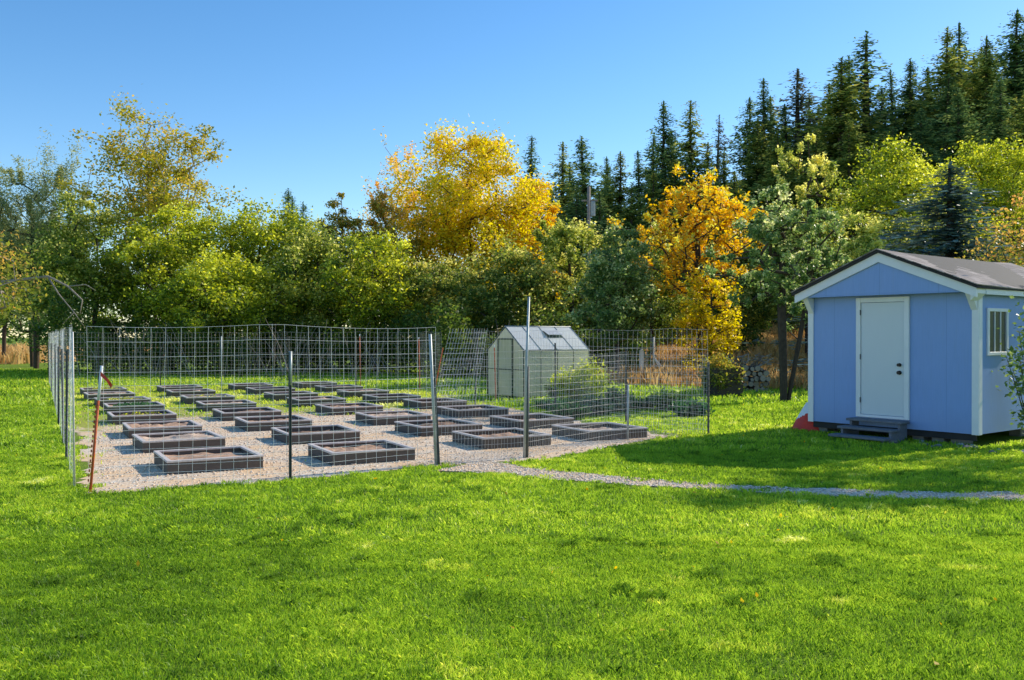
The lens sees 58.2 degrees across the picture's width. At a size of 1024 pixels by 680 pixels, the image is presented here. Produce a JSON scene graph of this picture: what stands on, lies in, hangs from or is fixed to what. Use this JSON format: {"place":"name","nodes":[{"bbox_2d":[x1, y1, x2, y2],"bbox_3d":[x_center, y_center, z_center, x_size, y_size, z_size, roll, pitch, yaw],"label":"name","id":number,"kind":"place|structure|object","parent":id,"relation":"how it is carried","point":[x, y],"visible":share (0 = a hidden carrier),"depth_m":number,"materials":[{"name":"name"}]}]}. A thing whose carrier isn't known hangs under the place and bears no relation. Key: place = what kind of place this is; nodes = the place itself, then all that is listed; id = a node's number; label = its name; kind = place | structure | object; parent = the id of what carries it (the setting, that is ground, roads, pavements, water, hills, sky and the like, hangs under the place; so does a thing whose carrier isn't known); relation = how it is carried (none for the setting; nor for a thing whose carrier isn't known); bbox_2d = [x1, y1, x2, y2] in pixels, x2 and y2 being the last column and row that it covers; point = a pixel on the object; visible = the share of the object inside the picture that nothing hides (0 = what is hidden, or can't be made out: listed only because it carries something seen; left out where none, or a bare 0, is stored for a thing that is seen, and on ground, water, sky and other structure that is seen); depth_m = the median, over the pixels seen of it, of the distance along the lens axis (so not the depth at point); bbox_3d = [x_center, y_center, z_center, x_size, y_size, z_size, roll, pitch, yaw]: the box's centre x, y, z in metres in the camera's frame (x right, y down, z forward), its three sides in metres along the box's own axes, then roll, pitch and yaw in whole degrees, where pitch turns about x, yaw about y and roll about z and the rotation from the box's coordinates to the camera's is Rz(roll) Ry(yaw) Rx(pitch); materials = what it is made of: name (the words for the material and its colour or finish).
{"place":"outdoors","nodes":[
{"label":"outdoors","id":0,"kind":"place"},
{"bbox_2d":[0,340,149,364],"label":"hay grass","id":1,"kind":"structure","parent":0,"point":[16,354],"depth_m":61.15,"materials":[{"name":"beige plant"}]},
{"bbox_2d":[0,283,1023,679],"bbox_3d":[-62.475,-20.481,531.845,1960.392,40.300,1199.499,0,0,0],"label":"ground","id":2,"kind":"structure","parent":0,"point":[992,437],"depth_m":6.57,"materials":[{"name":"green plant"}]},
{"bbox_2d":[0,230,95,329],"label":"fruit tree","id":3,"kind":"object","parent":2,"relation":"on","point":[5,295],"visible":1,"depth_m":23.86,"materials":[{"name":"green plant"}]},
{"bbox_2d":[0,125,101,368],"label":"willow tree","id":4,"kind":"object","parent":2,"relation":"on","point":[39,195],"visible":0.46,"depth_m":49.47,"materials":[{"name":"green plant"}]},
{"bbox_2d":[48,325,74,485],"bbox_3d":[-10.968,0.866,22.093,0.096,2.196,25.988,0,0,-27],"label":"wire fence","id":5,"kind":"object","parent":2,"relation":"on","point":[58,399],"visible":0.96,"depth_m":14.71,"materials":[{"name":"metal"}]},
{"bbox_2d":[18,184,154,369],"bbox_3d":[-21.062,-2.999,45.922,6.915,9.195,6.795,0,0,0],"label":"hedgerow tree","id":6,"kind":"object","parent":2,"relation":"on","point":[62,255],"visible":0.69,"depth_m":44.85,"materials":[{"name":"green plant"}]},
{"bbox_2d":[88,366,112,491],"bbox_3d":[-4.623,1.075,10.322,0.280,1.573,0.043,0,0,3],"label":"orange stake","id":7,"kind":"object","parent":2,"relation":"on","point":[95,426],"visible":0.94,"depth_m":10.31,"materials":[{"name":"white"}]},
{"bbox_2d":[49,91,247,368],"bbox_3d":[-18.850,-5.812,50.224,9.539,14.778,9.813,0,0,0],"label":"tall tree","id":8,"kind":"object","parent":2,"relation":"on","point":[160,193],"visible":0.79,"depth_m":49.24,"materials":[{"name":"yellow plant"}]},
{"bbox_2d":[64,194,272,370],"bbox_3d":[-16.490,-2.945,45.842,10.343,9.094,9.040,0,0,-30],"label":"hedgerow tree","id":9,"kind":"object","parent":2,"relation":"on","point":[165,256],"visible":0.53,"depth_m":44.38,"materials":[{"name":"green plant"}]},
{"bbox_2d":[132,240,319,372],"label":"hedgerow tree","id":10,"kind":"object","parent":2,"relation":"on","point":[245,310],"visible":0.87,"depth_m":41.98,"materials":[{"name":"green plant"}]},
{"bbox_2d":[49,332,441,394],"bbox_3d":[-9.106,0.827,31.140,16.273,2.202,1.847,0,0,24],"label":"wire fence","id":11,"kind":"object","parent":2,"relation":"on","point":[278,380],"visible":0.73,"depth_m":31.08,"materials":[{"name":"metal"}]},
{"bbox_2d":[179,194,332,368],"bbox_3d":[-13.081,-3.044,47.788,8.450,9.272,7.982,0,0,-42],"label":"hedgerow tree","id":12,"kind":"object","parent":2,"relation":"on","point":[254,235],"visible":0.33,"depth_m":46.70,"materials":[{"name":"green plant"}]},
{"bbox_2d":[87,325,439,490],"bbox_3d":[-2.777,0.906,11.286,4.411,2.200,0.423,0,0,-31],"label":"wire fence","id":13,"kind":"object","parent":2,"relation":"on","point":[434,415],"visible":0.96,"depth_m":11.17,"materials":[{"name":"metal"}]},
{"bbox_2d":[242,214,394,367],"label":"hedgerow tree","id":14,"kind":"object","parent":2,"relation":"on","point":[317,246],"visible":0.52,"depth_m":44.85,"materials":[{"name":"green plant"}]},
{"bbox_2d":[314,192,365,366],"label":"conifer tree","id":15,"kind":"object","parent":2,"relation":"on","point":[338,222],"visible":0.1,"depth_m":51.92,"materials":[{"name":"green plant"}]},
{"bbox_2d":[34,257,657,377],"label":"undergrowth","id":16,"kind":"object","parent":2,"relation":"on","point":[587,339],"visible":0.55,"depth_m":41.51,"materials":[{"name":"green plant"}]},
{"bbox_2d":[74,320,668,377],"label":"dead twigs","id":17,"kind":"object","parent":2,"relation":"on","point":[305,370],"visible":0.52,"depth_m":39.74,"materials":[{"name":"brown plant"}]},
{"bbox_2d":[307,224,438,372],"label":"hedgerow tree","id":18,"kind":"object","parent":2,"relation":"on","point":[370,298],"visible":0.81,"depth_m":42.86,"materials":[{"name":"green plant"}]},
{"bbox_2d":[335,189,431,364],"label":"brown tree","id":19,"kind":"object","parent":2,"relation":"on","point":[378,206],"visible":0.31,"depth_m":50.48,"materials":[{"name":"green plant"}]},
{"bbox_2d":[357,126,437,268],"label":"thin tree","id":20,"kind":"object","parent":2,"relation":"on","point":[395,162],"visible":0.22,"depth_m":55.44,"materials":[{"name":"yellow plant"}]},
{"bbox_2d":[380,254,492,369],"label":"hedgerow tree","id":21,"kind":"object","parent":2,"relation":"on","point":[433,278],"visible":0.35,"depth_m":43.91,"materials":[{"name":"green plant"}]},
{"bbox_2d":[365,114,560,350],"bbox_3d":[-2.664,-5.814,53.242,12.244,14.625,12.872,0,0,0],"label":"yellow tree","id":22,"kind":"object","parent":2,"relation":"on","point":[467,201],"visible":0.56,"depth_m":51.90,"materials":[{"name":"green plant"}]},
{"bbox_2d":[425,229,572,362],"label":"hedgerow tree","id":23,"kind":"object","parent":2,"relation":"on","point":[494,305],"visible":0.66,"depth_m":41.87,"materials":[{"name":"green plant"}]},
{"bbox_2d":[523,297,529,457],"bbox_3d":[0.205,0.638,13.254,0.107,2.521,0.066,0,0,0],"label":"gate pole","id":24,"kind":"object","parent":2,"relation":"on","point":[526,426],"visible":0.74,"depth_m":13.23,"materials":[{"name":"metal"}]},
{"bbox_2d":[487,326,589,398],"bbox_3d":[0.770,0.612,26.884,2.482,2.042,1.803,0,0,-37],"label":"greenhouse","id":25,"kind":"object","parent":2,"relation":"on","point":[566,333],"visible":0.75,"depth_m":26.21,"materials":[{"name":"white glass"}]},
{"bbox_2d":[497,338,512,396],"bbox_3d":[-0.194,0.768,26.139,0.033,1.640,0.720,0,0,-37],"label":"door","id":26,"kind":"structure","parent":25,"relation":"in","point":[508,343],"depth_m":26.15,"materials":[{"name":"green plastic"}]},
{"bbox_2d":[504,173,572,297],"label":"gold tree","id":27,"kind":"object","parent":2,"relation":"on","point":[553,209],"visible":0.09,"depth_m":54.22,"materials":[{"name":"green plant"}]},
{"bbox_2d":[60,385,1023,499],"bbox_3d":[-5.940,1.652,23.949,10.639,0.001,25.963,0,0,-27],"label":"gravel yard","id":28,"kind":"structure","parent":2,"relation":"on","point":[83,429],"depth_m":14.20,"materials":[{"name":"grey gravel"}]},
{"bbox_2d":[104,401,164,412],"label":"raised bed","id":29,"kind":"object","parent":28,"relation":"on","point":[128,406],"visible":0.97,"depth_m":21.05,"materials":[{"name":"wood"}]},
{"bbox_2d":[107,409,176,424],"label":"raised bed","id":30,"kind":"object","parent":28,"relation":"on","point":[146,415],"visible":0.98,"depth_m":18.59,"materials":[{"name":"wood"}]},
{"bbox_2d":[122,420,202,438],"bbox_3d":[-6.288,1.591,16.517,1.216,0.182,1.216,0,0,-28],"label":"raised bed","id":31,"kind":"object","parent":28,"relation":"on","point":[154,427],"visible":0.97,"depth_m":16.21,"materials":[{"name":"wood"}]},
{"bbox_2d":[132,430,225,452],"bbox_3d":[-5.286,1.599,14.565,1.216,0.182,1.216,0,0,-30],"label":"raised bed","id":32,"kind":"object","parent":28,"relation":"on","point":[193,439],"visible":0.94,"depth_m":14.24,"materials":[{"name":"grey wood"}]},
{"bbox_2d":[153,446,263,474],"bbox_3d":[-4.106,1.610,12.410,1.216,0.177,1.216,0,0,-29],"label":"raised bed","id":33,"kind":"object","parent":28,"relation":"on","point":[163,459],"visible":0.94,"depth_m":12.09,"materials":[{"name":"grey wood"}]},
{"bbox_2d":[212,407,281,420],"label":"raised bed","id":34,"kind":"object","parent":28,"relation":"on","point":[227,414],"visible":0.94,"depth_m":19.39,"materials":[{"name":"wood"}]},
{"bbox_2d":[234,415,312,431],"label":"raised bed","id":35,"kind":"object","parent":28,"relation":"on","point":[259,423],"visible":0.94,"depth_m":17.31,"materials":[{"name":"wood"}]},
{"bbox_2d":[60,383,496,477],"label":"weed grass","id":36,"kind":"structure","parent":28,"relation":"on","point":[78,387],"depth_m":25.43,"materials":[{"name":"green plant"}]},
{"bbox_2d":[271,424,360,444],"bbox_3d":[-3.344,1.597,15.614,1.216,0.177,1.216,0,0,-27],"label":"raised bed","id":37,"kind":"object","parent":28,"relation":"on","point":[306,436],"visible":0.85,"depth_m":15.25,"materials":[{"name":"wood"}]},
{"bbox_2d":[315,402,382,415],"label":"raised bed","id":38,"kind":"object","parent":28,"relation":"on","point":[338,408],"visible":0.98,"depth_m":20.75,"materials":[{"name":"wood"}]},
{"bbox_2d":[307,439,415,465],"bbox_3d":[-2.176,1.607,13.227,1.216,0.177,1.216,0,0,-28],"label":"raised bed","id":39,"kind":"object","parent":28,"relation":"on","point":[351,449],"visible":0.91,"depth_m":12.90,"materials":[{"name":"soil"}]},
{"bbox_2d":[355,410,430,425],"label":"raised bed","id":40,"kind":"object","parent":28,"relation":"on","point":[363,417],"visible":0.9,"depth_m":18.45,"materials":[{"name":"wood"}]},
{"bbox_2d":[394,418,481,436],"bbox_3d":[-1.352,1.593,16.804,1.216,0.177,1.216,0,0,-30],"label":"raised bed","id":41,"kind":"object","parent":28,"relation":"on","point":[425,427],"visible":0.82,"depth_m":16.49,"materials":[{"name":"wood"}]},
{"bbox_2d":[437,404,508,417],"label":"raised bed","id":42,"kind":"object","parent":28,"relation":"on","point":[483,410],"visible":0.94,"depth_m":20.05,"materials":[{"name":"soil"}]},
{"bbox_2d":[452,428,551,448],"bbox_3d":[-0.181,1.600,15.033,1.216,0.177,1.216,0,0,-28],"label":"raised bed","id":43,"kind":"object","parent":28,"relation":"on","point":[496,435],"visible":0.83,"depth_m":14.71,"materials":[{"name":"soil"}]},
{"bbox_2d":[489,413,573,428],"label":"raised bed","id":44,"kind":"object","parent":28,"relation":"on","point":[512,419],"visible":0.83,"depth_m":17.68,"materials":[{"name":"soil"}]},
{"bbox_2d":[551,422,647,440],"bbox_3d":[1.524,1.595,16.121,1.216,0.177,1.216,0,0,-29],"label":"raised bed","id":45,"kind":"object","parent":28,"relation":"on","point":[574,430],"visible":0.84,"depth_m":15.80,"materials":[{"name":"grey wood"}]},
{"bbox_2d":[516,141,581,311],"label":"conifer tree","id":46,"kind":"object","parent":2,"relation":"on","point":[562,172],"visible":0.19,"depth_m":91.37,"materials":[{"name":"green plant"}]},
{"bbox_2d":[520,217,621,335],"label":"hedgerow tree","id":47,"kind":"object","parent":2,"relation":"on","point":[552,245],"visible":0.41,"depth_m":44.07,"materials":[{"name":"green plant"}]},
{"bbox_2d":[514,136,628,316],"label":"conifer tree","id":48,"kind":"object","parent":2,"relation":"on","point":[584,168],"visible":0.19,"depth_m":87.76,"materials":[{"name":"green plant"}]},
{"bbox_2d":[547,398,597,418],"bbox_3d":[1.214,1.468,19.551,0.974,0.470,0.891,0,0,-33],"label":"plant","id":49,"kind":"object","parent":2,"relation":"on","point":[570,410],"visible":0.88,"depth_m":19.39,"materials":[{"name":"green plant"}]},
{"bbox_2d":[441,348,706,462],"bbox_3d":[1.148,1.067,14.498,5.672,1.852,0.573,0,0,-42],"label":"wire fence","id":50,"kind":"object","parent":2,"relation":"on","point":[588,381],"visible":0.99,"depth_m":14.37,"materials":[{"name":"grey metal"}]},
{"bbox_2d":[556,185,597,332],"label":"conifer tree","id":51,"kind":"object","parent":2,"relation":"on","point":[576,206],"visible":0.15,"depth_m":83.93,"materials":[{"name":"green plant"}]},
{"bbox_2d":[549,355,616,403],"bbox_3d":[1.818,1.008,23.380,1.762,1.355,1.509,0,0,0],"label":"bush","id":52,"kind":"object","parent":2,"relation":"on","point":[592,375],"visible":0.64,"depth_m":23.29,"materials":[{"name":"green plant"}]},
{"bbox_2d":[474,328,709,433],"bbox_3d":[1.169,0.868,20.827,0.129,2.202,10.352,0,0,-26],"label":"wire fence","id":53,"kind":"object","parent":2,"relation":"on","point":[708,393],"visible":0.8,"depth_m":18.73,"materials":[{"name":"metal"}]},
{"bbox_2d":[573,191,625,332],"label":"conifer tree","id":54,"kind":"object","parent":2,"relation":"on","point":[599,222],"visible":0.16,"depth_m":77.74,"materials":[{"name":"green plant"}]},
{"bbox_2d":[592,151,636,245],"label":"conifer tree","id":55,"kind":"object","parent":2,"relation":"on","point":[619,194],"visible":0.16,"depth_m":91.91,"materials":[{"name":"green plant"}]},
{"bbox_2d":[559,219,670,374],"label":"apple tree","id":56,"kind":"object","parent":2,"relation":"on","point":[616,273],"visible":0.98,"depth_m":35.53,"materials":[{"name":"green plant"}]},
{"bbox_2d":[575,184,678,299],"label":"conifer tree","id":57,"kind":"object","parent":2,"relation":"on","point":[630,212],"visible":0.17,"depth_m":81.72,"materials":[{"name":"green plant"}]},
{"bbox_2d":[619,170,677,301],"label":"conifer tree","id":58,"kind":"object","parent":2,"relation":"on","point":[651,194],"visible":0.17,"depth_m":83.60,"materials":[{"name":"green plant"}]},
{"bbox_2d":[633,100,714,256],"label":"conifer tree","id":59,"kind":"object","parent":2,"relation":"on","point":[666,157],"visible":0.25,"depth_m":88.00,"materials":[{"name":"green plant"}]},
{"bbox_2d":[644,99,726,274],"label":"conifer tree","id":60,"kind":"object","parent":2,"relation":"on","point":[690,143],"visible":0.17,"depth_m":89.59,"materials":[{"name":"green plant"}]},
{"bbox_2d":[607,161,772,367],"bbox_3d":[8.193,-2.879,37.911,7.065,9.027,6.945,0,0,-24],"label":"orange tree","id":61,"kind":"object","parent":2,"relation":"on","point":[697,235],"visible":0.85,"depth_m":37.35,"materials":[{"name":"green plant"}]},
{"bbox_2d":[695,348,746,395],"bbox_3d":[6.104,0.950,26.643,1.455,1.455,1.357,0,0,0],"label":"bush","id":62,"kind":"object","parent":2,"relation":"on","point":[715,363],"visible":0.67,"depth_m":26.55,"materials":[{"name":"green plant"}]},
{"bbox_2d":[703,367,742,395],"bbox_3d":[6.160,1.215,26.838,0.900,0.820,0.700,0,0,-20],"label":"compost bin","id":63,"kind":"object","parent":2,"relation":"on","point":[715,390],"visible":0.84,"depth_m":26.53,"materials":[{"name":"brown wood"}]},
{"bbox_2d":[709,96,756,203],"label":"conifer tree","id":64,"kind":"object","parent":2,"relation":"on","point":[745,126],"visible":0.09,"depth_m":91.68,"materials":[{"name":"green plant"}]},
{"bbox_2d":[708,118,806,267],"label":"conifer tree","id":65,"kind":"object","parent":2,"relation":"on","point":[757,169],"visible":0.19,"depth_m":87.32,"materials":[{"name":"green plant"}]},
{"bbox_2d":[726,78,796,218],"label":"conifer tree","id":66,"kind":"object","parent":2,"relation":"on","point":[763,104],"visible":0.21,"depth_m":90.09,"materials":[{"name":"green plant"}]},
{"bbox_2d":[740,103,807,204],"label":"conifer tree","id":67,"kind":"object","parent":2,"relation":"on","point":[784,113],"visible":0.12,"depth_m":89.88,"materials":[{"name":"green plant"}]},
{"bbox_2d":[698,183,851,401],"bbox_3d":[7.385,-1.233,24.692,4.129,5.817,3.521,0,0,-28],"label":"apple tree","id":68,"kind":"object","parent":2,"relation":"on","point":[778,244],"visible":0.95,"depth_m":24.20,"materials":[{"name":"green plant"}]},
{"bbox_2d":[718,68,833,244],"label":"conifer tree","id":69,"kind":"object","parent":2,"relation":"on","point":[798,100],"visible":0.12,"depth_m":92.00,"materials":[{"name":"green plant"}]},
{"bbox_2d":[718,130,835,283],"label":"conifer tree","id":70,"kind":"object","parent":2,"relation":"on","point":[777,138],"visible":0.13,"depth_m":81.56,"materials":[{"name":"green plant"}]},
{"bbox_2d":[769,133,854,357],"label":"poplar tree","id":71,"kind":"object","parent":2,"relation":"on","point":[827,169],"visible":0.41,"depth_m":45.46,"materials":[{"name":"green plant"}]},
{"bbox_2d":[786,128,857,274],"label":"conifer tree","id":72,"kind":"object","parent":2,"relation":"on","point":[816,148],"visible":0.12,"depth_m":80.08,"materials":[{"name":"green plant"}]},
{"bbox_2d":[748,56,911,260],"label":"conifer tree","id":73,"kind":"object","parent":2,"relation":"on","point":[836,107],"visible":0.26,"depth_m":85.14,"materials":[{"name":"green plant"}]},
{"bbox_2d":[804,120,897,273],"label":"conifer tree","id":74,"kind":"object","parent":2,"relation":"on","point":[850,160],"visible":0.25,"depth_m":77.91,"materials":[{"name":"green plant"}]},
{"bbox_2d":[809,30,908,220],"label":"conifer tree","id":75,"kind":"object","parent":2,"relation":"on","point":[866,76],"visible":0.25,"depth_m":87.20,"materials":[{"name":"green plant"}]},
{"bbox_2d":[828,417,909,443],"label":"wooden steps","id":76,"kind":"structure","parent":2,"relation":"on","point":[852,429],"depth_m":15.35,"materials":[{"name":"grey wood"}]},
{"bbox_2d":[736,161,1023,372],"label":"blue spruce","id":77,"kind":"object","parent":2,"relation":"on","point":[951,233],"visible":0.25,"depth_m":33.70,"materials":[{"name":"green plant"}]},
{"bbox_2d":[791,248,1023,444],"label":"garden shed","id":78,"kind":"structure","parent":2,"relation":"on","point":[915,340],"depth_m":15.36,"materials":[{"name":"blue wood"}]},
{"bbox_2d":[856,296,909,419],"bbox_3d":[6.322,0.303,15.734,0.087,2.070,0.970,0,0,-38],"label":"door","id":79,"kind":"structure","parent":78,"relation":"in","point":[882,329],"depth_m":15.73,"materials":[{"name":"paint"}]},
{"bbox_2d":[986,308,1008,355],"bbox_3d":[7.846,-0.133,14.859,0.710,0.760,0.032,0,0,-38],"label":"window","id":80,"kind":"structure","parent":78,"relation":"in","point":[999,318],"depth_m":14.86,"materials":[{"name":"white paint"}]},
{"bbox_2d":[798,131,1018,268],"bbox_3d":[22.227,-5.799,51.614,11.219,11.947,11.532,0,0,-42],"label":"maple tree","id":81,"kind":"object","parent":2,"relation":"on","point":[898,190],"visible":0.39,"depth_m":50.88,"materials":[{"name":"green plant"}]},
{"bbox_2d":[867,108,949,240],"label":"conifer tree","id":82,"kind":"object","parent":2,"relation":"on","point":[921,138],"visible":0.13,"depth_m":77.82,"materials":[{"name":"green plant"}]},
{"bbox_2d":[878,58,941,154],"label":"conifer tree","id":83,"kind":"object","parent":2,"relation":"on","point":[909,95],"visible":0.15,"depth_m":91.47,"materials":[{"name":"green plant"}]},
{"bbox_2d":[862,26,991,206],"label":"conifer tree","id":84,"kind":"object","parent":2,"relation":"on","point":[948,65],"visible":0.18,"depth_m":87.27,"materials":[{"name":"green plant"}]},
{"bbox_2d":[888,73,988,239],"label":"conifer tree","id":85,"kind":"object","parent":2,"relation":"on","point":[944,105],"visible":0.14,"depth_m":81.53,"materials":[{"name":"green plant"}]},
{"bbox_2d":[912,88,1019,221],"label":"conifer tree","id":86,"kind":"object","parent":2,"relation":"on","point":[960,120],"visible":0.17,"depth_m":75.83,"materials":[{"name":"green plant"}]},
{"bbox_2d":[913,132,1023,262],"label":"maple tree","id":87,"kind":"object","parent":2,"relation":"on","point":[1007,182],"visible":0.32,"depth_m":54.34,"materials":[{"name":"green plant"}]},
{"bbox_2d":[926,35,1023,166],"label":"conifer tree","id":88,"kind":"object","parent":2,"relation":"on","point":[986,71],"visible":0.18,"depth_m":84.10,"materials":[{"name":"green plant"}]},
{"bbox_2d":[940,78,1023,258],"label":"conifer tree","id":89,"kind":"object","parent":2,"relation":"on","point":[999,129],"visible":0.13,"depth_m":73.37,"materials":[{"name":"green plant"}]},
{"bbox_2d":[950,7,1023,164],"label":"conifer tree","id":90,"kind":"object","parent":2,"relation":"on","point":[1015,54],"visible":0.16,"depth_m":85.74,"materials":[{"name":"green plant"}]},
{"bbox_2d":[955,190,1023,266],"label":"fruit tree","id":91,"kind":"object","parent":2,"relation":"on","point":[1020,245],"visible":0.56,"depth_m":25.76,"materials":[{"name":"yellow plant"}]},
{"bbox_2d":[992,293,1023,433],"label":"shrub","id":92,"kind":"object","parent":2,"relation":"on","point":[1020,390],"visible":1,"depth_m":14.65,"materials":[{"name":"green plant"}]},
{"bbox_2d":[0,0,1023,337],"label":"sky","id":93,"kind":"structure","parent":0,"point":[297,91],"materials":[{"name":"blue"}]},
{"bbox_2d":[591,317,807,389],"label":"dry field","id":94,"kind":"structure","parent":0,"point":[735,349],"depth_m":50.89,"materials":[{"name":"plant"}]},
{"bbox_2d":[622,216,695,354],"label":"hedgerow tree","id":95,"kind":"object","parent":94,"relation":"on","point":[660,322],"visible":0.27,"depth_m":49.15,"materials":[{"name":"green plant"}]},
{"bbox_2d":[667,264,750,369],"bbox_3d":[7.701,-0.655,35.946,3.332,4.563,2.925,0,0,0],"label":"yellow shrub","id":96,"kind":"object","parent":94,"relation":"on","point":[703,319],"visible":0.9,"depth_m":35.71,"materials":[{"name":"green plant"}]},
{"bbox_2d":[687,230,789,353],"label":"hedgerow tree","id":97,"kind":"object","parent":94,"relation":"on","point":[757,319],"visible":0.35,"depth_m":47.12,"materials":[{"name":"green plant"}]},
{"bbox_2d":[807,211,890,310],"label":"young tree","id":98,"kind":"object","parent":94,"relation":"on","point":[859,245],"visible":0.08,"depth_m":31.80,"materials":[{"name":"green plant"}]},
{"bbox_2d":[882,191,984,260],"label":"hedgerow tree","id":99,"kind":"object","parent":94,"relation":"on","point":[902,225],"visible":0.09,"depth_m":43.73,"materials":[{"name":"green plant"}]},
{"bbox_2d":[439,461,1023,500],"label":"gravel path","id":100,"kind":"structure","parent":0,"point":[691,486],"depth_m":10.75,"materials":[{"name":"grey gravel"}]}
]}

